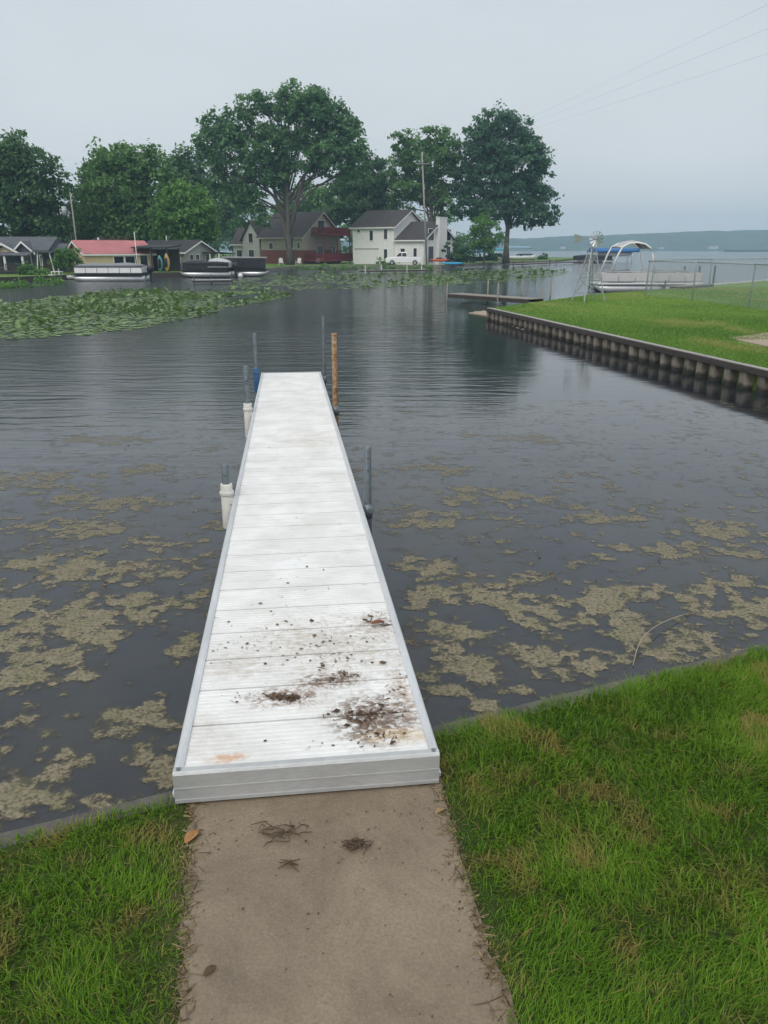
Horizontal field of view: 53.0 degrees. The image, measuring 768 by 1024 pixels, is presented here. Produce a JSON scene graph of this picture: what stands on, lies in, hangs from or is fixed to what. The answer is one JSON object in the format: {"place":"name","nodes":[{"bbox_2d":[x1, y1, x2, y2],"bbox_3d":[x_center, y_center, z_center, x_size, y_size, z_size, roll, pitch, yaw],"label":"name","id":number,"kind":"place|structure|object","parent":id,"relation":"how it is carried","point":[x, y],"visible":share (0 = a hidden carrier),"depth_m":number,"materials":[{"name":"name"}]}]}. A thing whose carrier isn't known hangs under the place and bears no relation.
{"place":"outdoors","nodes":[
{"label":"outdoors","id":0,"kind":"place"},
{"bbox_2d":[0,254,572,276],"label":"opposite shore","id":1,"kind":"structure","parent":0,"point":[272,265],"depth_m":127.57,"materials":[{"name":"green plant"}]},
{"bbox_2d":[0,275,67,281],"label":"seawall","id":2,"kind":"object","parent":1,"relation":"on","point":[22,278],"visible":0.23,"depth_m":70.41,"materials":[{"name":"grey concrete"}]},
{"bbox_2d":[0,237,69,273],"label":"house","id":3,"kind":"structure","parent":1,"relation":"on","point":[15,250],"depth_m":82.53,"materials":[{"name":"stone"}]},
{"bbox_2d":[23,255,32,265],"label":"window","id":4,"kind":"structure","parent":3,"relation":"in","point":[28,258],"depth_m":82.50,"materials":[{"name":"grey glass"}]},
{"bbox_2d":[16,261,56,274],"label":"bush","id":5,"kind":"object","parent":1,"relation":"on","point":[22,271],"visible":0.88,"depth_m":76.17,"materials":[{"name":"green plant"}]},
{"bbox_2d":[0,126,81,242],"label":"maple tree","id":6,"kind":"object","parent":1,"relation":"on","point":[19,164],"visible":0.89,"depth_m":92.80,"materials":[{"name":"green plant"}]},
{"bbox_2d":[31,251,59,272],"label":"arbor","id":7,"kind":"object","parent":1,"relation":"on","point":[48,256],"visible":0.61,"depth_m":80.77,"materials":[{"name":"white paint"}]},
{"bbox_2d":[47,245,84,273],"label":"bush","id":8,"kind":"object","parent":1,"relation":"on","point":[64,258],"visible":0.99,"depth_m":79.42,"materials":[{"name":"green plant"}]},
{"bbox_2d":[61,192,76,239],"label":"utility pole","id":9,"kind":"object","parent":1,"relation":"on","point":[64,210],"visible":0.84,"depth_m":92.95,"materials":[{"name":"grey wood"}]},
{"bbox_2d":[64,157,91,239],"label":"spruce tree","id":10,"kind":"object","parent":1,"relation":"on","point":[79,235],"visible":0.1,"depth_m":104.94,"materials":[{"name":"green plant"}]},
{"bbox_2d":[92,231,130,239],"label":"house","id":11,"kind":"structure","parent":1,"relation":"on","point":[115,238],"depth_m":100.56,"materials":[{"name":"grey plastic"}]},
{"bbox_2d":[67,238,156,271],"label":"house","id":12,"kind":"structure","parent":1,"relation":"on","point":[98,250],"depth_m":85.99,"materials":[{"name":"beige plastic"}]},
{"bbox_2d":[113,256,124,262],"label":"window","id":13,"kind":"structure","parent":12,"relation":"in","point":[116,259],"depth_m":86.05,"materials":[{"name":"glass"}]},
{"bbox_2d":[124,256,135,262],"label":"window","id":14,"kind":"structure","parent":12,"relation":"in","point":[130,259],"depth_m":86.95,"materials":[{"name":"glass"}]},
{"bbox_2d":[139,255,148,265],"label":"door","id":15,"kind":"structure","parent":12,"relation":"in","point":[143,259],"depth_m":88.08,"materials":[{"name":"white paint"}]},
{"bbox_2d":[67,136,176,241],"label":"maple tree","id":16,"kind":"object","parent":1,"relation":"on","point":[106,207],"visible":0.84,"depth_m":99.98,"materials":[{"name":"green plant"}]},
{"bbox_2d":[131,245,181,271],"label":"carport","id":17,"kind":"object","parent":1,"relation":"on","point":[174,257],"visible":0.63,"depth_m":89.12,"materials":[{"name":"grey metal"}]},
{"bbox_2d":[157,255,162,270],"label":"kayak","id":18,"kind":"object","parent":1,"relation":"on","point":[160,263],"visible":1,"depth_m":86.14,"materials":[{"name":"teal plastic"}]},
{"bbox_2d":[164,253,169,270],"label":"kayak","id":19,"kind":"object","parent":1,"relation":"on","point":[166,262],"visible":1,"depth_m":85.65,"materials":[{"name":"yellow plastic"}]},
{"bbox_2d":[152,272,186,277],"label":"seawall","id":20,"kind":"object","parent":1,"relation":"on","point":[166,274],"visible":0.02,"depth_m":80.55,"materials":[{"name":"grey concrete"}]},
{"bbox_2d":[144,178,224,244],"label":"ornamental tree","id":21,"kind":"object","parent":1,"relation":"on","point":[182,211],"visible":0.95,"depth_m":97.60,"materials":[{"name":"green plant"}]},
{"bbox_2d":[154,141,224,200],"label":"pine tree","id":22,"kind":"object","parent":1,"relation":"on","point":[187,171],"visible":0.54,"depth_m":127.11,"materials":[{"name":"green plant"}]},
{"bbox_2d":[146,236,234,269],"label":"house","id":23,"kind":"structure","parent":1,"relation":"on","point":[190,250],"depth_m":93.03,"materials":[{"name":"grey wood"}]},
{"bbox_2d":[0,262,433,287],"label":"bank weeds","id":24,"kind":"object","parent":1,"relation":"on","point":[10,284],"visible":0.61,"depth_m":109.17,"materials":[{"name":"green plant"}]},
{"bbox_2d":[210,170,269,244],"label":"poplar tree","id":25,"kind":"object","parent":1,"relation":"on","point":[226,209],"visible":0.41,"depth_m":158.66,"materials":[{"name":"green plant"}]},
{"bbox_2d":[5,207,474,257],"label":"woods","id":26,"kind":"object","parent":1,"relation":"on","point":[217,246],"visible":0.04,"depth_m":227.00,"materials":[{"name":"green plant"}]},
{"bbox_2d":[230,213,276,256],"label":"house","id":27,"kind":"structure","parent":1,"relation":"on","point":[244,242],"depth_m":141.60,"materials":[{"name":"wood"}]},
{"bbox_2d":[236,250,242,256],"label":"window","id":28,"kind":"structure","parent":27,"relation":"in","point":[238,252],"depth_m":143.84,"materials":[{"name":"grey glass"}]},
{"bbox_2d":[248,233,252,242],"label":"window","id":29,"kind":"structure","parent":27,"relation":"in","point":[250,235],"depth_m":140.90,"materials":[{"name":"black glass"}]},
{"bbox_2d":[248,249,254,256],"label":"window","id":30,"kind":"structure","parent":27,"relation":"in","point":[251,253],"depth_m":141.71,"materials":[{"name":"glass"}]},
{"bbox_2d":[187,77,372,264],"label":"cottonwood tree","id":31,"kind":"object","parent":1,"relation":"on","point":[339,136],"visible":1,"depth_m":118.02,"materials":[{"name":"green plant"}]},
{"bbox_2d":[267,178,336,219],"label":"poplar tree","id":32,"kind":"object","parent":1,"relation":"on","point":[311,203],"visible":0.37,"depth_m":174.96,"materials":[{"name":"green plant"}]},
{"bbox_2d":[256,211,352,263],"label":"house","id":33,"kind":"structure","parent":1,"relation":"on","point":[318,234],"depth_m":134.54,"materials":[{"name":"red plastic"}]},
{"bbox_2d":[268,242,273,249],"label":"window","id":34,"kind":"structure","parent":33,"relation":"in","point":[270,243],"depth_m":135.70,"materials":[{"name":"black glass"}]},
{"bbox_2d":[317,245,323,256],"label":"patio door","id":35,"kind":"structure","parent":33,"relation":"in","point":[320,248],"depth_m":135.64,"materials":[{"name":"white paint"}]},
{"bbox_2d":[317,220,324,232],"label":"balcony door","id":36,"kind":"structure","parent":33,"relation":"in","point":[320,223],"depth_m":134.63,"materials":[{"name":"white paint"}]},
{"bbox_2d":[266,265,440,271],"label":"seawall","id":37,"kind":"object","parent":1,"relation":"on","point":[273,269],"visible":0.24,"depth_m":116.96,"materials":[{"name":"concrete"}]},
{"bbox_2d":[319,148,400,226],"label":"oak tree","id":38,"kind":"object","parent":1,"relation":"on","point":[358,197],"visible":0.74,"depth_m":143.68,"materials":[{"name":"green plant"}]},
{"bbox_2d":[376,257,389,264],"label":"bush","id":39,"kind":"object","parent":1,"relation":"on","point":[380,261],"visible":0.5,"depth_m":121.83,"materials":[{"name":"green plant"}]},
{"bbox_2d":[349,209,454,264],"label":"house","id":40,"kind":"structure","parent":1,"relation":"on","point":[383,234],"depth_m":126.66,"materials":[{"name":"white plastic"}]},
{"bbox_2d":[355,250,377,263],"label":"garage door","id":41,"kind":"structure","parent":40,"relation":"in","point":[362,256],"depth_m":129.38,"materials":[{"name":"white paint"}]},
{"bbox_2d":[369,230,372,240],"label":"window","id":42,"kind":"structure","parent":40,"relation":"in","point":[370,231],"depth_m":127.79,"materials":[{"name":"black glass"}]},
{"bbox_2d":[383,229,387,239],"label":"window","id":43,"kind":"structure","parent":40,"relation":"in","point":[385,231],"depth_m":126.14,"materials":[{"name":"black glass"}]},
{"bbox_2d":[383,249,387,258],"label":"window","id":44,"kind":"structure","parent":40,"relation":"in","point":[385,251],"depth_m":127.13,"materials":[{"name":"grey glass"}]},
{"bbox_2d":[413,248,416,256],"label":"window","id":45,"kind":"structure","parent":40,"relation":"in","point":[414,249],"depth_m":124.26,"materials":[{"name":"black glass"}]},
{"bbox_2d":[428,228,433,240],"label":"window","id":46,"kind":"structure","parent":40,"relation":"in","point":[431,238],"depth_m":124.21,"materials":[{"name":"grey glass"}]},
{"bbox_2d":[428,246,433,262],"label":"window","id":47,"kind":"structure","parent":40,"relation":"in","point":[430,248],"depth_m":125.15,"materials":[{"name":"grey glass"}]},
{"bbox_2d":[385,252,421,264],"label":"pickup truck","id":48,"kind":"object","parent":1,"relation":"on","point":[401,257],"visible":0.98,"depth_m":120.52,"materials":[{"name":"white paint"}]},
{"bbox_2d":[415,152,429,264],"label":"utility pole","id":49,"kind":"object","parent":1,"relation":"on","point":[422,163],"visible":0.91,"depth_m":119.15,"materials":[{"name":"grey wood"}]},
{"bbox_2d":[429,30,763,159],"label":"power line","id":50,"kind":"object","parent":49,"relation":"attached to","point":[631,83],"visible":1,"depth_m":35.55,"materials":[{"name":"metal"}]},
{"bbox_2d":[434,4,767,159],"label":"power line","id":51,"kind":"object","parent":49,"relation":"attached to","point":[630,70],"visible":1,"depth_m":36.63,"materials":[{"name":"metal"}]},
{"bbox_2d":[487,59,749,142],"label":"power line","id":52,"kind":"object","parent":49,"relation":"attached to","point":[641,94],"visible":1,"depth_m":36.09,"materials":[{"name":"metal"}]},
{"bbox_2d":[382,124,463,220],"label":"ash tree","id":53,"kind":"object","parent":1,"relation":"on","point":[437,190],"visible":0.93,"depth_m":138.49,"materials":[{"name":"green plant"}]},
{"bbox_2d":[429,258,448,261],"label":"kayak","id":54,"kind":"object","parent":1,"relation":"on","point":[438,260],"visible":1,"depth_m":122.95,"materials":[{"name":"red plastic"}]},
{"bbox_2d":[442,261,462,264],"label":"kayak","id":55,"kind":"object","parent":1,"relation":"on","point":[452,263],"visible":1,"depth_m":120.94,"materials":[{"name":"blue plastic"}]},
{"bbox_2d":[441,237,477,265],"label":"bush","id":56,"kind":"object","parent":1,"relation":"on","point":[457,252],"visible":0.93,"depth_m":123.95,"materials":[{"name":"green plant"}]},
{"bbox_2d":[466,251,488,260],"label":"motor boat","id":57,"kind":"object","parent":1,"relation":"on","point":[479,258],"visible":0.39,"depth_m":151.19,"materials":[{"name":"blue plastic"}]},
{"bbox_2d":[466,211,507,264],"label":"birch tree","id":58,"kind":"object","parent":1,"relation":"on","point":[486,238],"visible":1,"depth_m":132.99,"materials":[{"name":"green plant"}]},
{"bbox_2d":[485,251,504,261],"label":"bush","id":59,"kind":"object","parent":1,"relation":"on","point":[492,257],"visible":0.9,"depth_m":140.25,"materials":[{"name":"green plant"}]},
{"bbox_2d":[440,260,555,267],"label":"seawall","id":60,"kind":"object","parent":1,"relation":"on","point":[476,264],"visible":0.33,"depth_m":142.27,"materials":[{"name":"stone"}]},
{"bbox_2d":[450,98,564,263],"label":"maple tree","id":61,"kind":"object","parent":1,"relation":"on","point":[499,160],"visible":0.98,"depth_m":136.43,"materials":[{"name":"green plant"}]},
{"bbox_2d":[509,246,534,259],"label":"motor boat","id":62,"kind":"object","parent":1,"relation":"on","point":[526,257],"visible":0.69,"depth_m":170.08,"materials":[{"name":"white plastic"}]},
{"bbox_2d":[537,253,547,259],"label":"bush","id":63,"kind":"object","parent":1,"relation":"on","point":[542,256],"visible":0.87,"depth_m":185.92,"materials":[{"name":"green plant"}]},
{"bbox_2d":[176,776,516,1023],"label":"path","id":64,"kind":"structure","parent":0,"point":[250,953],"depth_m":2.95,"materials":[{"name":"concrete"}]},
{"bbox_2d":[184,830,198,843],"bbox_3d":[-0.834,1.403,3.341,0.054,0.022,0.085,9,21,25],"label":"dead leaf","id":65,"kind":"object","parent":64,"relation":"on","point":[188,835],"visible":1,"depth_m":3.34,"materials":[{"name":"plant"}]},
{"bbox_2d":[203,965,215,975],"bbox_3d":[-0.616,1.618,2.724,0.034,0.019,0.051,14,24,36],"label":"dead leaf","id":66,"kind":"object","parent":64,"relation":"on","point":[208,969],"visible":1,"depth_m":2.73,"materials":[{"name":"brown plant"}]},
{"bbox_2d":[251,820,311,846],"bbox_3d":[-0.449,1.391,3.384,0.236,0.025,0.158,-8,21,-23],"label":"twig pile","id":67,"kind":"object","parent":64,"relation":"on","point":[276,835],"visible":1,"depth_m":3.37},
{"bbox_2d":[278,859,299,871],"bbox_3d":[-0.395,1.457,3.192,0.094,0.024,0.072,0,19,0],"label":"twig pile","id":68,"kind":"object","parent":64,"relation":"on","point":[290,862],"visible":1,"depth_m":3.19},
{"bbox_2d":[138,793,511,1020],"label":"path crumbs","id":69,"kind":"object","parent":64,"relation":"on","point":[356,894],"visible":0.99,"depth_m":3.10,"materials":[{"name":"brown soil"}]},
{"bbox_2d":[167,779,517,1023],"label":"grass clippings","id":70,"kind":"object","parent":64,"relation":"on","point":[187,815],"depth_m":2.96,"materials":[{"name":"plant"}]},
{"bbox_2d":[341,837,373,854],"bbox_3d":[-0.119,1.421,3.295,0.138,0.025,0.096,3,19,9],"label":"twig pile","id":71,"kind":"object","parent":64,"relation":"on","point":[352,842],"visible":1,"depth_m":3.29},
{"bbox_2d":[0,251,767,832],"bbox_3d":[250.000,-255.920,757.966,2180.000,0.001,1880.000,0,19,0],"label":"water","id":72,"kind":"structure","parent":0,"point":[428,375],"depth_m":10.56,"materials":[{"name":"grey liquid"}]},
{"bbox_2d":[50,271,75,279],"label":"dock","id":73,"kind":"object","parent":72,"relation":"on","point":[69,277],"visible":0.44,"depth_m":74.48,"materials":[{"name":"white paint"}]},
{"bbox_2d":[71,262,153,280],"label":"pontoon boat","id":74,"kind":"object","parent":72,"relation":"on","point":[127,271],"visible":0.98,"depth_m":70.21,"materials":[{"name":"metal"}]},
{"bbox_2d":[180,258,237,277],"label":"pontoon boat","id":75,"kind":"object","parent":72,"relation":"on","point":[217,267],"visible":0.98,"depth_m":79.02,"materials":[{"name":"metal"}]},
{"bbox_2d":[191,274,232,284],"bbox_3d":[-14.467,-18.910,65.064,3.327,2.350,1.200,-7,20,-19],"label":"dock","id":76,"kind":"object","parent":72,"relation":"in","point":[211,280],"visible":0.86,"depth_m":64.74,"materials":[{"name":"grey metal"}]},
{"bbox_2d":[222,256,268,276],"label":"pontoon boat","id":77,"kind":"object","parent":72,"relation":"on","point":[251,266],"visible":0.72,"depth_m":81.64,"materials":[{"name":"metal"}]},
{"bbox_2d":[0,266,567,338],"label":"lily pads","id":78,"kind":"object","parent":72,"relation":"on","point":[82,307],"visible":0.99,"depth_m":40.58,"materials":[{"name":"green plant"}]},
{"bbox_2d":[172,316,440,803],"bbox_3d":[-1.152,-0.661,9.880,1.504,2.764,13.258,-2,18,-7],"label":"dock","id":79,"kind":"object","parent":72,"relation":"in","point":[225,751],"visible":1,"depth_m":4.78,"materials":[{"name":"white wood"}]},
{"bbox_2d":[190,398,413,749],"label":"leaf litter","id":80,"kind":"object","parent":79,"relation":"on","point":[279,695],"visible":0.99,"depth_m":4.10,"materials":[{"name":"brown plant"}]},
{"bbox_2d":[207,602,416,726],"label":"leaf scraps","id":81,"kind":"object","parent":79,"relation":"on","point":[336,710],"visible":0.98,"depth_m":4.13,"materials":[{"name":"brown plant"}]},
{"bbox_2d":[371,619,384,623],"bbox_3d":[-0.038,0.698,4.895,0.090,0.022,0.058,-6,20,-16],"label":"dead leaf","id":82,"kind":"object","parent":79,"relation":"on","point":[377,621],"visible":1,"depth_m":4.91,"materials":[{"name":"brown plant"}]},
{"bbox_2d":[6,375,695,648],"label":"floating bits","id":83,"kind":"object","parent":72,"relation":"on","point":[181,590],"visible":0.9,"depth_m":7.07,"materials":[{"name":"brown plant"}]},
{"bbox_2d":[0,448,767,819],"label":"algae","id":84,"kind":"object","parent":72,"relation":"on","point":[16,794],"visible":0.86,"depth_m":6.21,"materials":[{"name":"green plant"}]},
{"bbox_2d":[633,612,689,665],"bbox_3d":[2.095,0.921,5.883,0.096,0.055,1.108,16,24,38],"label":"reed stalk","id":85,"kind":"object","parent":84,"relation":"on","point":[651,629],"visible":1,"depth_m":5.87,"materials":[{"name":"plant"}]},
{"bbox_2d":[360,264,426,273],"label":"dock","id":86,"kind":"object","parent":72,"relation":"in","point":[381,270],"visible":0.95,"depth_m":94.66,"materials":[{"name":"grey wood"}]},
{"bbox_2d":[446,278,543,303],"bbox_3d":[5.971,-11.416,42.489,1.310,2.760,6.445,-13,23,-34],"label":"dock","id":87,"kind":"object","parent":72,"relation":"in","point":[501,298],"visible":0.88,"depth_m":41.63,"materials":[{"name":"brown wood"}]},
{"bbox_2d":[504,259,602,266],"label":"dock","id":88,"kind":"object","parent":72,"relation":"in","point":[549,263],"visible":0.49,"depth_m":141.04,"materials":[{"name":"brown wood"}]},
{"bbox_2d":[572,255,612,262],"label":"pontoon boat","id":89,"kind":"object","parent":72,"relation":"on","point":[583,257],"visible":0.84,"depth_m":168.14,"materials":[{"name":"metal"}]},
{"bbox_2d":[587,248,638,260],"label":"boat lift","id":90,"kind":"object","parent":72,"relation":"in","point":[632,250],"visible":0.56,"depth_m":171.14,"materials":[{"name":"blue fabric"}]},
{"bbox_2d":[598,252,631,255],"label":"motor boat","id":91,"kind":"object","parent":90,"relation":"on","point":[616,253],"visible":0.8,"depth_m":171.88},
{"bbox_2d":[486,308,767,393],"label":"seawall","id":92,"kind":"object","parent":72,"relation":"in","point":[662,356],"visible":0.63,"depth_m":20.00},
{"bbox_2d":[587,240,702,291],"bbox_3d":[18.088,-16.971,53.264,7.416,3.452,2.424,-1,19,-2],"label":"pontoon boat","id":93,"kind":"object","parent":72,"relation":"on","point":[615,280],"visible":0.76,"depth_m":52.49,"materials":[{"name":"metal"}]},
{"bbox_2d":[669,284,713,288],"bbox_3d":[19.642,-13.476,49.478,1.100,2.140,4.622,17,25,41],"label":"dock","id":94,"kind":"object","parent":72,"relation":"in","point":[680,286],"visible":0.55,"depth_m":48.38,"materials":[{"name":"grey wood"}]},
{"bbox_2d":[0,643,767,1023],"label":"lawn","id":95,"kind":"structure","parent":0,"point":[156,943],"depth_m":3.09,"materials":[{"name":"plant"}]},
{"bbox_2d":[0,644,767,847],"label":"seawall","id":96,"kind":"object","parent":95,"relation":"on","point":[52,823],"depth_m":3.67,"materials":[{"name":"grey concrete"}]},
{"bbox_2d":[0,0,767,239],"label":"sky","id":97,"kind":"structure","parent":0,"point":[691,153],"materials":[{"name":"grey"}]},
{"bbox_2d":[208,230,767,250],"bbox_3d":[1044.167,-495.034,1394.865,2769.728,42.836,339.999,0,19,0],"label":"hills","id":98,"kind":"structure","parent":0,"point":[724,240],"depth_m":1352.84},
{"bbox_2d":[708,243,718,248],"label":"house","id":99,"kind":"structure","parent":98,"relation":"on","point":[713,245],"depth_m":1249.37,"materials":[{"name":"plastic"}]},
{"bbox_2d":[470,310,528,330],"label":"beach","id":100,"kind":"structure","parent":0,"point":[482,313],"depth_m":35.11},
{"bbox_2d":[493,281,767,389],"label":"lawn","id":101,"kind":"structure","parent":0,"point":[731,320],"depth_m":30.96,"materials":[{"name":"green plant"}]},
{"bbox_2d":[572,230,604,301],"bbox_3d":[9.661,-11.422,36.128,1.317,3.354,1.234,-6,20,-17],"label":"garden windmill","id":102,"kind":"object","parent":101,"relation":"on","point":[578,238],"visible":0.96,"depth_m":35.95,"materials":[{"name":"metal"}]},
{"bbox_2d":[645,259,767,309],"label":"chain link fence","id":103,"kind":"object","parent":101,"relation":"on","point":[751,285],"visible":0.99,"depth_m":35.11,"materials":[{"name":"metal"}]},
{"bbox_2d":[715,279,767,284],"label":"seawall","id":104,"kind":"object","parent":101,"relation":"on","point":[739,282],"visible":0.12,"depth_m":55.31,"materials":[{"name":"grey concrete"}]},
{"bbox_2d":[732,333,767,346],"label":"path slab","id":105,"kind":"structure","parent":101,"relation":"on","point":[760,342],"depth_m":20.59,"materials":[{"name":"concrete"}]},
{"bbox_2d":[724,250,767,251],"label":"land spit","id":106,"kind":"structure","parent":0,"point":[745,250],"depth_m":845.91,"materials":[{"name":"soil"}]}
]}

